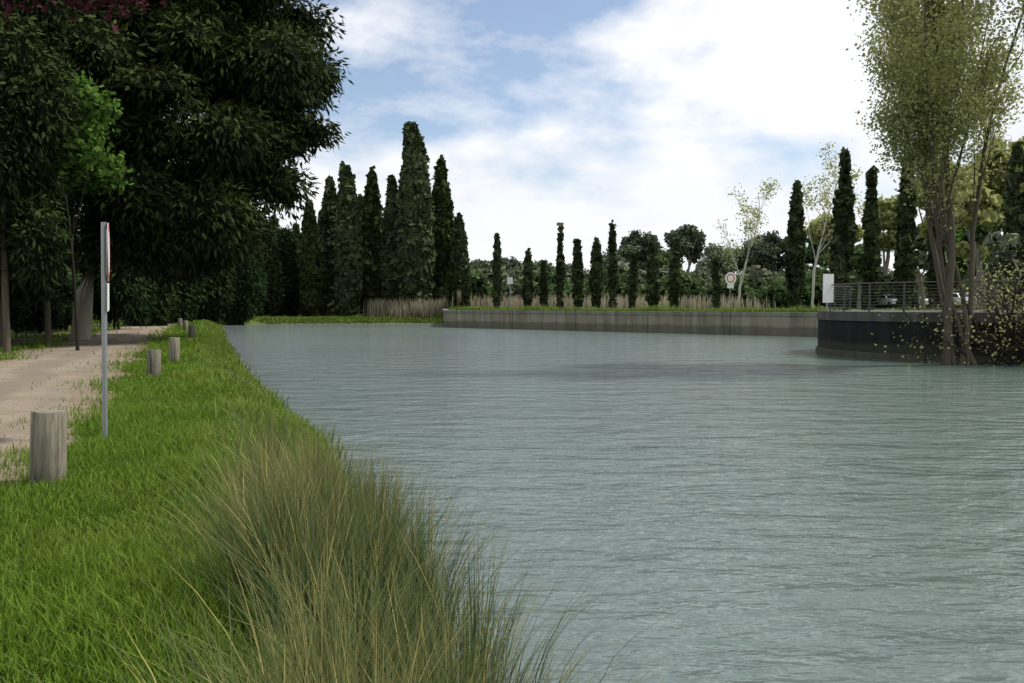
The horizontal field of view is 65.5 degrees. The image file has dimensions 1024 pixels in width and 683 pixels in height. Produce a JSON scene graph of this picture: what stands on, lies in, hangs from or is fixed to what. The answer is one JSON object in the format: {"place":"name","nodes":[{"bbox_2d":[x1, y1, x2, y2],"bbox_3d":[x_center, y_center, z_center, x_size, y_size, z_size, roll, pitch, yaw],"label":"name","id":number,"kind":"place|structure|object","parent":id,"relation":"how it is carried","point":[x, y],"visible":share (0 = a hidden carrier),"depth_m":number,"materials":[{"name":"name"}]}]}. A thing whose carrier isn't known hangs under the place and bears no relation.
{"place":"outdoors","nodes":[
{"label":"outdoors","id":0,"kind":"place"},
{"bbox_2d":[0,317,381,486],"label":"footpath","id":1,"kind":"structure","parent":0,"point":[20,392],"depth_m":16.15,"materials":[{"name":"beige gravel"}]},
{"bbox_2d":[0,304,956,682],"bbox_3d":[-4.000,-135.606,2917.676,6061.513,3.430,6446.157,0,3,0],"label":"ground","id":2,"kind":"structure","parent":0,"point":[202,390],"depth_m":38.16,"materials":[{"name":"green plant"}]},
{"bbox_2d":[1,267,86,338],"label":"hedge","id":3,"kind":"object","parent":2,"relation":"on","point":[61,317],"visible":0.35,"depth_m":34.78,"materials":[{"name":"green plant"}]},
{"bbox_2d":[0,167,88,346],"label":"tree","id":4,"kind":"object","parent":2,"relation":"on","point":[16,289],"visible":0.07,"depth_m":27.94,"materials":[{"name":"green plant"}]},
{"bbox_2d":[0,0,93,355],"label":"tree","id":5,"kind":"object","parent":2,"relation":"on","point":[36,114],"visible":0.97,"depth_m":23.35,"materials":[{"name":"green plant"}]},
{"bbox_2d":[29,409,66,485],"bbox_3d":[-3.857,0.960,6.625,0.271,0.775,0.287,0,3,-44],"label":"bollard","id":6,"kind":"object","parent":2,"relation":"on","point":[48,443],"visible":0.74,"depth_m":6.51,"materials":[{"name":"grey wood"}]},
{"bbox_2d":[29,223,84,331],"bbox_3d":[-25.947,-4.997,43.829,4.991,9.806,4.885,0,3,0],"label":"tree","id":7,"kind":"object","parent":2,"relation":"on","point":[77,252],"depth_m":44.25,"materials":[{"name":"green plant"}]},
{"bbox_2d":[0,0,166,31],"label":"tree","id":8,"kind":"object","parent":2,"relation":"on","point":[11,6],"visible":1,"depth_m":14.68,"materials":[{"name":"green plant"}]},
{"bbox_2d":[43,0,131,344],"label":"tree","id":9,"kind":"object","parent":2,"relation":"on","point":[47,324],"visible":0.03,"depth_m":29.32,"materials":[{"name":"green plant"}]},
{"bbox_2d":[46,63,135,350],"bbox_3d":[-14.653,-4.147,25.547,4.427,9.379,4.079,-1,3,-18],"label":"tree","id":10,"kind":"object","parent":2,"relation":"on","point":[93,142],"visible":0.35,"depth_m":25.70,"materials":[{"name":"green plant"}]},
{"bbox_2d":[101,222,109,439],"bbox_3d":[-4.562,-0.003,8.939,0.079,2.650,0.650,0,5,-25],"label":"sign post","id":11,"kind":"object","parent":2,"relation":"on","point":[105,254],"visible":0.99,"depth_m":8.89,"materials":[{"name":"grey metal"}]},
{"bbox_2d":[78,200,163,329],"bbox_3d":[-23.076,-7.220,46.653,5.195,13.528,5.337,0,3,0],"label":"tree","id":12,"kind":"object","parent":2,"relation":"on","point":[130,300],"depth_m":45.83,"materials":[{"name":"green plant"}]},
{"bbox_2d":[121,276,183,325],"bbox_3d":[-24.835,-7.523,54.536,5.516,15.370,5.329,0,3,0],"label":"shrub","id":13,"kind":"object","parent":2,"relation":"on","point":[166,305],"depth_m":54.24,"materials":[{"name":"green plant"}]},
{"bbox_2d":[147,350,160,377],"bbox_3d":[-7.495,0.547,16.670,0.283,0.745,0.271,-1,0,-13],"label":"bollard","id":14,"kind":"object","parent":2,"relation":"on","point":[153,362],"visible":0.7,"depth_m":16.56,"materials":[{"name":"grey wood"}]},
{"bbox_2d":[168,337,179,362],"bbox_3d":[-8.970,0.311,21.145,0.276,0.840,0.290,0,2,-43],"label":"bollard","id":15,"kind":"object","parent":2,"relation":"on","point":[174,348],"visible":0.73,"depth_m":21.03,"materials":[{"name":"grey wood"}]},
{"bbox_2d":[178,318,181,326],"bbox_3d":[-22.004,-1.160,52.785,0.271,0.758,0.271,0,2,-8],"label":"bollard","id":16,"kind":"object","parent":2,"relation":"on","point":[179,321],"visible":0.75,"depth_m":52.67,"materials":[{"name":"grey wood"}]},
{"bbox_2d":[183,321,187,331],"bbox_3d":[-18.177,-0.753,44.372,0.275,0.799,0.296,-3,6,-16],"label":"bollard","id":17,"kind":"object","parent":2,"relation":"on","point":[185,325],"visible":0.69,"depth_m":44.24,"materials":[{"name":"grey wood"}]},
{"bbox_2d":[169,273,210,323],"bbox_3d":[-26.103,-7.204,61.757,4.612,13.326,4.703,2,3,34],"label":"shrub","id":18,"kind":"object","parent":2,"relation":"on","point":[187,306],"depth_m":60.95,"materials":[{"name":"green plant"}]},
{"bbox_2d":[188,325,194,337],"bbox_3d":[-13.877,-0.315,34.519,0.270,0.767,0.298,1,3,24],"label":"bollard","id":19,"kind":"object","parent":2,"relation":"on","point":[191,330],"visible":0.73,"depth_m":34.40,"materials":[{"name":"grey wood"}]},
{"bbox_2d":[56,0,353,339],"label":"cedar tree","id":20,"kind":"object","parent":2,"relation":"on","point":[253,83],"visible":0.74,"depth_m":30.24,"materials":[{"name":"green plant"}]},
{"bbox_2d":[190,260,238,322],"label":"shrub","id":21,"kind":"object","parent":2,"relation":"on","point":[213,306],"depth_m":69.34,"materials":[{"name":"green plant"}]},
{"bbox_2d":[221,233,270,324],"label":"shrub","id":22,"kind":"object","parent":2,"relation":"on","point":[250,286],"depth_m":78.72,"materials":[{"name":"green plant"}]},
{"bbox_2d":[253,216,284,316],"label":"cypress tree","id":23,"kind":"object","parent":2,"relation":"on","point":[275,287],"depth_m":90.94,"materials":[{"name":"green plant"}]},
{"bbox_2d":[266,214,282,315],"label":"cypress tree","id":24,"kind":"object","parent":2,"relation":"on","point":[276,220],"depth_m":102.85,"materials":[{"name":"green plant"}]},
{"bbox_2d":[267,224,301,316],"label":"cypress tree","id":25,"kind":"object","parent":2,"relation":"on","point":[286,237],"depth_m":95.30,"materials":[{"name":"green plant"}]},
{"bbox_2d":[292,222,301,315],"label":"cypress","id":26,"kind":"object","parent":2,"relation":"on","point":[296,226],"visible":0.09,"depth_m":99.24,"materials":[{"name":"green plant"}]},
{"bbox_2d":[296,198,322,316],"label":"cypress","id":27,"kind":"object","parent":2,"relation":"on","point":[309,252],"visible":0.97,"depth_m":91.00,"materials":[{"name":"green plant"}]},
{"bbox_2d":[190,314,442,467],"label":"bank grass","id":28,"kind":"structure","parent":2,"relation":"on","point":[227,372],"depth_m":15.70,"materials":[{"name":"green plant"}]},
{"bbox_2d":[317,213,321,315],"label":"cypress","id":29,"kind":"object","parent":2,"relation":"on","point":[320,305],"visible":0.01,"depth_m":102.97,"materials":[{"name":"green plant"}]},
{"bbox_2d":[317,175,337,316],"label":"cypress","id":30,"kind":"object","parent":2,"relation":"on","point":[327,223],"visible":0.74,"depth_m":94.62,"materials":[{"name":"green plant"}]},
{"bbox_2d":[331,161,363,316],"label":"cypress","id":31,"kind":"object","parent":2,"relation":"on","point":[348,257],"visible":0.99,"depth_m":90.65,"materials":[{"name":"green plant"}]},
{"bbox_2d":[355,193,365,314],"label":"cypress","id":32,"kind":"object","parent":2,"relation":"on","point":[360,202],"visible":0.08,"depth_m":104.71,"materials":[{"name":"green plant"}]},
{"bbox_2d":[360,165,383,314],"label":"cypress","id":33,"kind":"object","parent":2,"relation":"on","point":[371,222],"visible":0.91,"depth_m":96.57,"materials":[{"name":"green plant"}]},
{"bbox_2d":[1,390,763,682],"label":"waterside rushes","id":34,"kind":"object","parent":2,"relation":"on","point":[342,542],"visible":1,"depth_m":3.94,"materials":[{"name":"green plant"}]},
{"bbox_2d":[379,174,399,303],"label":"cypress","id":35,"kind":"object","parent":2,"relation":"on","point":[389,286],"visible":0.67,"depth_m":92.73,"materials":[{"name":"green plant"}]},
{"bbox_2d":[391,121,436,305],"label":"cypress","id":36,"kind":"object","parent":2,"relation":"on","point":[414,259],"visible":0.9,"depth_m":91.06,"materials":[{"name":"green plant"}]},
{"bbox_2d":[358,289,477,319],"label":"reeds","id":37,"kind":"object","parent":2,"relation":"on","point":[398,310],"visible":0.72,"depth_m":90.01,"materials":[{"name":"beige plant"}]},
{"bbox_2d":[430,154,455,306],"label":"cypress","id":38,"kind":"object","parent":2,"relation":"on","point":[442,229],"visible":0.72,"depth_m":97.33,"materials":[{"name":"green plant"}]},
{"bbox_2d":[445,261,457,308],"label":"cypress","id":39,"kind":"object","parent":2,"relation":"on","point":[451,277],"visible":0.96,"depth_m":89.46,"materials":[{"name":"green plant"}]},
{"bbox_2d":[448,212,470,292],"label":"cypress","id":40,"kind":"object","parent":2,"relation":"on","point":[459,255],"visible":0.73,"depth_m":95.86,"materials":[{"name":"green plant"}]},
{"bbox_2d":[460,265,472,307],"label":"cypress","id":41,"kind":"object","parent":2,"relation":"on","point":[466,289],"visible":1,"depth_m":89.51,"materials":[{"name":"green plant"}]},
{"bbox_2d":[469,259,501,270],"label":"belt tree","id":42,"kind":"object","parent":2,"relation":"on","point":[480,262],"visible":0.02,"depth_m":148.01,"materials":[{"name":"green plant"}]},
{"bbox_2d":[491,233,502,308],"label":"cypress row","id":43,"kind":"object","parent":2,"relation":"on","point":[496,263],"visible":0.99,"depth_m":77.51,"materials":[{"name":"green plant"}]},
{"bbox_2d":[507,277,512,283],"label":"notice sign","id":44,"kind":"object","parent":2,"relation":"on","point":[509,280],"visible":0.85,"depth_m":83.72,"materials":[{"name":"silver metal"}]},
{"bbox_2d":[501,256,522,272],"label":"belt tree","id":45,"kind":"object","parent":2,"relation":"on","point":[511,263],"visible":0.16,"depth_m":168.00,"materials":[{"name":"green plant"}]},
{"bbox_2d":[520,248,533,307],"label":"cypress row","id":46,"kind":"object","parent":2,"relation":"on","point":[526,290],"visible":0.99,"depth_m":75.81,"materials":[{"name":"green plant"}]},
{"bbox_2d":[538,259,549,307],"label":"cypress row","id":47,"kind":"object","parent":2,"relation":"on","point":[544,292],"visible":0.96,"depth_m":75.02,"materials":[{"name":"green plant"}]},
{"bbox_2d":[532,260,555,272],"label":"belt tree","id":48,"kind":"object","parent":2,"relation":"on","point":[536,264],"visible":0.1,"depth_m":157.44,"materials":[{"name":"green plant"}]},
{"bbox_2d":[554,222,565,308],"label":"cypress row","id":49,"kind":"object","parent":2,"relation":"on","point":[560,275],"visible":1,"depth_m":74.05,"materials":[{"name":"green plant"}]},
{"bbox_2d":[564,262,588,271],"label":"belt tree","id":50,"kind":"object","parent":2,"relation":"on","point":[566,266],"visible":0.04,"depth_m":175.64,"materials":[{"name":"green plant"}]},
{"bbox_2d":[571,238,584,308],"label":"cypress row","id":51,"kind":"object","parent":2,"relation":"on","point":[578,278],"visible":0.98,"depth_m":73.04,"materials":[{"name":"green plant"}]},
{"bbox_2d":[587,236,603,307],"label":"cypress","id":52,"kind":"object","parent":2,"relation":"on","point":[594,282],"visible":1,"depth_m":71.96,"materials":[{"name":"green plant"}]},
{"bbox_2d":[590,248,629,269],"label":"belt tree","id":53,"kind":"object","parent":2,"relation":"on","point":[605,257],"visible":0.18,"depth_m":170.95,"materials":[{"name":"green plant"}]},
{"bbox_2d":[606,220,618,308],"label":"cypress","id":54,"kind":"object","parent":2,"relation":"on","point":[612,273],"visible":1,"depth_m":71.10,"materials":[{"name":"green plant"}]},
{"bbox_2d":[430,292,818,318],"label":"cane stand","id":55,"kind":"object","parent":2,"relation":"on","point":[639,303],"visible":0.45,"depth_m":85.79,"materials":[{"name":"beige plant"}]},
{"bbox_2d":[443,309,817,336],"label":"quay wall","id":56,"kind":"structure","parent":2,"relation":"on","point":[770,323],"depth_m":58.91,"materials":[{"name":"concrete"}]},
{"bbox_2d":[449,303,1018,311],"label":"grass","id":57,"kind":"structure","parent":56,"relation":"on","point":[668,308],"depth_m":59.78,"materials":[{"name":"green plant"}]},
{"bbox_2d":[626,251,638,310],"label":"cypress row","id":58,"kind":"object","parent":2,"relation":"on","point":[632,290],"visible":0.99,"depth_m":70.06,"materials":[{"name":"green plant"}]},
{"bbox_2d":[618,229,663,272],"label":"belt tree","id":59,"kind":"object","parent":2,"relation":"on","point":[632,241],"visible":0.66,"depth_m":146.82,"materials":[{"name":"green plant"}]},
{"bbox_2d":[643,236,660,308],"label":"cypress","id":60,"kind":"object","parent":2,"relation":"on","point":[652,277],"visible":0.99,"depth_m":68.82,"materials":[{"name":"green plant"}]},
{"bbox_2d":[657,248,684,272],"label":"belt tree","id":61,"kind":"object","parent":2,"relation":"on","point":[665,258],"visible":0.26,"depth_m":160.58,"materials":[{"name":"green plant"}]},
{"bbox_2d":[667,237,681,309],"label":"cypress","id":62,"kind":"object","parent":2,"relation":"on","point":[674,283],"visible":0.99,"depth_m":67.69,"materials":[{"name":"green plant"}]},
{"bbox_2d":[663,224,706,273],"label":"belt tree","id":63,"kind":"object","parent":2,"relation":"on","point":[692,239],"visible":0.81,"depth_m":139.33,"materials":[{"name":"green plant"}]},
{"bbox_2d":[689,269,711,279],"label":"belt tree","id":64,"kind":"object","parent":2,"relation":"on","point":[703,273],"visible":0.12,"depth_m":107.92,"materials":[{"name":"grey plant"}]},
{"bbox_2d":[431,264,986,308],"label":"horizon shrubbery","id":65,"kind":"object","parent":2,"relation":"on","point":[692,286],"visible":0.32,"depth_m":98.16,"materials":[{"name":"green plant"}]},
{"bbox_2d":[710,256,721,308],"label":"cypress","id":66,"kind":"object","parent":2,"relation":"on","point":[716,285],"visible":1,"depth_m":65.41,"materials":[{"name":"green plant"}]},
{"bbox_2d":[696,243,737,274],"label":"belt tree","id":67,"kind":"object","parent":2,"relation":"on","point":[710,253],"visible":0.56,"depth_m":166.52,"materials":[{"name":"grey plant"}]},
{"bbox_2d":[469,259,987,307],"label":"bushes","id":68,"kind":"object","parent":2,"relation":"on","point":[514,273],"visible":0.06,"depth_m":104.87,"materials":[{"name":"green plant"}]},
{"bbox_2d":[725,272,735,307],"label":"speed sign","id":69,"kind":"object","parent":2,"relation":"on","point":[730,278],"visible":0.98,"depth_m":77.73,"materials":[{"name":"grey metal"}]},
{"bbox_2d":[713,177,781,301],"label":"birch","id":70,"kind":"object","parent":2,"relation":"on","point":[755,214],"visible":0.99,"depth_m":85.90,"materials":[{"name":"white plant"}]},
{"bbox_2d":[730,233,774,270],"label":"belt tree","id":71,"kind":"object","parent":2,"relation":"on","point":[750,262],"visible":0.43,"depth_m":147.83,"materials":[{"name":"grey plant"}]},
{"bbox_2d":[745,265,778,306],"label":"belt tree","id":72,"kind":"object","parent":2,"relation":"on","point":[754,267],"visible":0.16,"depth_m":103.59,"materials":[{"name":"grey plant"}]},
{"bbox_2d":[751,229,786,273],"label":"belt tree","id":73,"kind":"object","parent":2,"relation":"on","point":[770,249],"visible":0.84,"depth_m":127.47,"materials":[{"name":"green plant"}]},
{"bbox_2d":[783,180,806,309],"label":"cypress","id":74,"kind":"object","parent":2,"relation":"on","point":[794,240],"visible":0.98,"depth_m":61.33,"materials":[{"name":"green plant"}]},
{"bbox_2d":[782,236,829,271],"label":"belt tree","id":75,"kind":"object","parent":2,"relation":"on","point":[821,261],"visible":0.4,"depth_m":131.87,"materials":[{"name":"green plant"}]},
{"bbox_2d":[788,141,864,308],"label":"birch","id":76,"kind":"object","parent":2,"relation":"on","point":[825,196],"visible":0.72,"depth_m":92.39,"materials":[{"name":"plant"}]},
{"bbox_2d":[803,212,864,264],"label":"belt tree","id":77,"kind":"object","parent":2,"relation":"on","point":[816,235],"visible":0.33,"depth_m":117.13,"materials":[{"name":"green plant"}]},
{"bbox_2d":[828,146,857,309],"bbox_3d":[23.154,-7.579,55.706,1.985,12.122,1.992,0,3,0],"label":"cypress","id":78,"kind":"object","parent":2,"relation":"on","point":[842,246],"visible":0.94,"depth_m":55.31,"materials":[{"name":"green plant"}]},
{"bbox_2d":[853,244,881,308],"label":"belt tree","id":79,"kind":"object","parent":2,"relation":"on","point":[858,249],"visible":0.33,"depth_m":88.63,"materials":[{"name":"green plant"}]},
{"bbox_2d":[858,165,881,309],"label":"cypress","id":80,"kind":"object","parent":2,"relation":"on","point":[871,260],"visible":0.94,"depth_m":57.39,"materials":[{"name":"green plant"}]},
{"bbox_2d":[876,294,896,305],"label":"parked car","id":81,"kind":"object","parent":2,"relation":"on","point":[888,302],"visible":0.62,"depth_m":99.16,"materials":[{"name":"white paint"}]},
{"bbox_2d":[860,194,917,306],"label":"belt tree","id":82,"kind":"object","parent":2,"relation":"on","point":[887,207],"visible":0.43,"depth_m":108.14,"materials":[{"name":"green plant"}]},
{"bbox_2d":[892,155,918,309],"bbox_3d":[29.545,-8.196,59.697,1.906,12.369,1.943,0,3,0],"label":"cypress","id":83,"kind":"object","parent":2,"relation":"on","point":[905,267],"visible":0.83,"depth_m":59.33,"materials":[{"name":"green plant"}]},
{"bbox_2d":[894,226,928,309],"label":"belt tree","id":84,"kind":"object","parent":2,"relation":"on","point":[922,256],"visible":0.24,"depth_m":72.98,"materials":[{"name":"green plant"}]},
{"bbox_2d":[816,310,1023,363],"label":"pier wall","id":85,"kind":"structure","parent":2,"relation":"on","point":[845,333],"depth_m":29.87,"materials":[{"name":"grey concrete"}]},
{"bbox_2d":[823,274,833,310],"bbox_3d":[13.199,-2.047,33.324,0.550,1.550,0.115,-1,3,-22],"label":"sign","id":86,"kind":"object","parent":85,"relation":"on","point":[828,280],"visible":0.85,"depth_m":33.26,"materials":[{"name":"white metal"}]},
{"bbox_2d":[828,281,1023,311],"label":"pier railing","id":87,"kind":"object","parent":85,"relation":"on","point":[869,295],"visible":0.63,"depth_m":29.76,"materials":[{"name":"grey metal"}]},
{"bbox_2d":[924,168,947,307],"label":"cypress","id":88,"kind":"object","parent":2,"relation":"on","point":[930,274],"visible":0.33,"depth_m":65.53,"materials":[{"name":"green plant"}]},
{"bbox_2d":[915,180,962,232],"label":"belt tree","id":89,"kind":"object","parent":2,"relation":"on","point":[924,218],"visible":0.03,"depth_m":98.38,"materials":[{"name":"green plant"}]},
{"bbox_2d":[916,159,963,307],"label":"belt tree","id":90,"kind":"object","parent":2,"relation":"on","point":[923,228],"visible":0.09,"depth_m":69.42,"materials":[{"name":"green plant"}]},
{"bbox_2d":[953,293,976,305],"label":"parked car","id":91,"kind":"object","parent":2,"relation":"on","point":[956,295],"visible":0.11,"depth_m":85.36,"materials":[{"name":"white paint"}]},
{"bbox_2d":[946,229,985,309],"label":"belt tree","id":92,"kind":"object","parent":2,"relation":"on","point":[960,264],"visible":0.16,"depth_m":79.45,"materials":[{"name":"green plant"}]},
{"bbox_2d":[954,176,1004,309],"bbox_3d":[27.802,-5.678,47.562,2.854,8.471,3.002,0,3,0],"label":"belt tree","id":93,"kind":"object","parent":2,"relation":"on","point":[988,217],"visible":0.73,"depth_m":47.35,"materials":[{"name":"green plant"}]},
{"bbox_2d":[957,164,1003,302],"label":"belt tree","id":94,"kind":"object","parent":2,"relation":"on","point":[989,207],"visible":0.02,"depth_m":94.47,"materials":[{"name":"green plant"}]},
{"bbox_2d":[959,223,1002,307],"bbox_3d":[36.374,-6.051,61.742,3.312,7.839,3.388,0,3,0],"label":"belt tree","id":95,"kind":"object","parent":2,"relation":"on","point":[981,232],"visible":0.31,"depth_m":60.82,"materials":[{"name":"green plant"}]},
{"bbox_2d":[958,136,1011,306],"bbox_3d":[39.226,-9.462,65.260,4.589,14.386,5.693,-2,3,-34],"label":"belt tree","id":96,"kind":"object","parent":2,"relation":"on","point":[994,182],"visible":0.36,"depth_m":64.06,"materials":[{"name":"green plant"}]},
{"bbox_2d":[983,231,1022,309],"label":"belt tree","id":97,"kind":"object","parent":2,"relation":"on","point":[1013,247],"visible":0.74,"depth_m":43.55,"materials":[{"name":"green plant"}]},
{"bbox_2d":[1002,166,1007,211],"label":"belt tree","id":98,"kind":"object","parent":2,"relation":"on","point":[1004,191],"visible":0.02,"depth_m":60.94,"materials":[{"name":"green plant"}]},
{"bbox_2d":[1001,141,1023,303],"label":"cypress","id":99,"kind":"object","parent":2,"relation":"on","point":[1013,221],"visible":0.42,"depth_m":49.32,"materials":[{"name":"green plant"}]},
{"bbox_2d":[1007,136,1023,306],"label":"belt tree","id":100,"kind":"object","parent":2,"relation":"on","point":[1016,169],"visible":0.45,"depth_m":49.36,"materials":[{"name":"green plant"}]},
{"bbox_2d":[76,0,1023,274],"label":"sky","id":101,"kind":"structure","parent":0,"point":[582,115],"materials":[{"name":"white"}]},
{"bbox_2d":[223,323,1023,682],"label":"canal water","id":102,"kind":"structure","parent":0,"point":[771,509],"depth_m":9.22,"materials":[{"name":"teal liquid"}]},
{"bbox_2d":[846,0,1023,364],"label":"tree","id":103,"kind":"object","parent":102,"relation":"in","point":[924,70],"visible":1,"depth_m":26.23,"materials":[{"name":"green plant"}]},
{"bbox_2d":[871,224,1023,365],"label":"waterside shrub","id":104,"kind":"object","parent":102,"relation":"in","point":[1002,349],"visible":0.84,"depth_m":27.37,"materials":[{"name":"green plant"}]}
]}

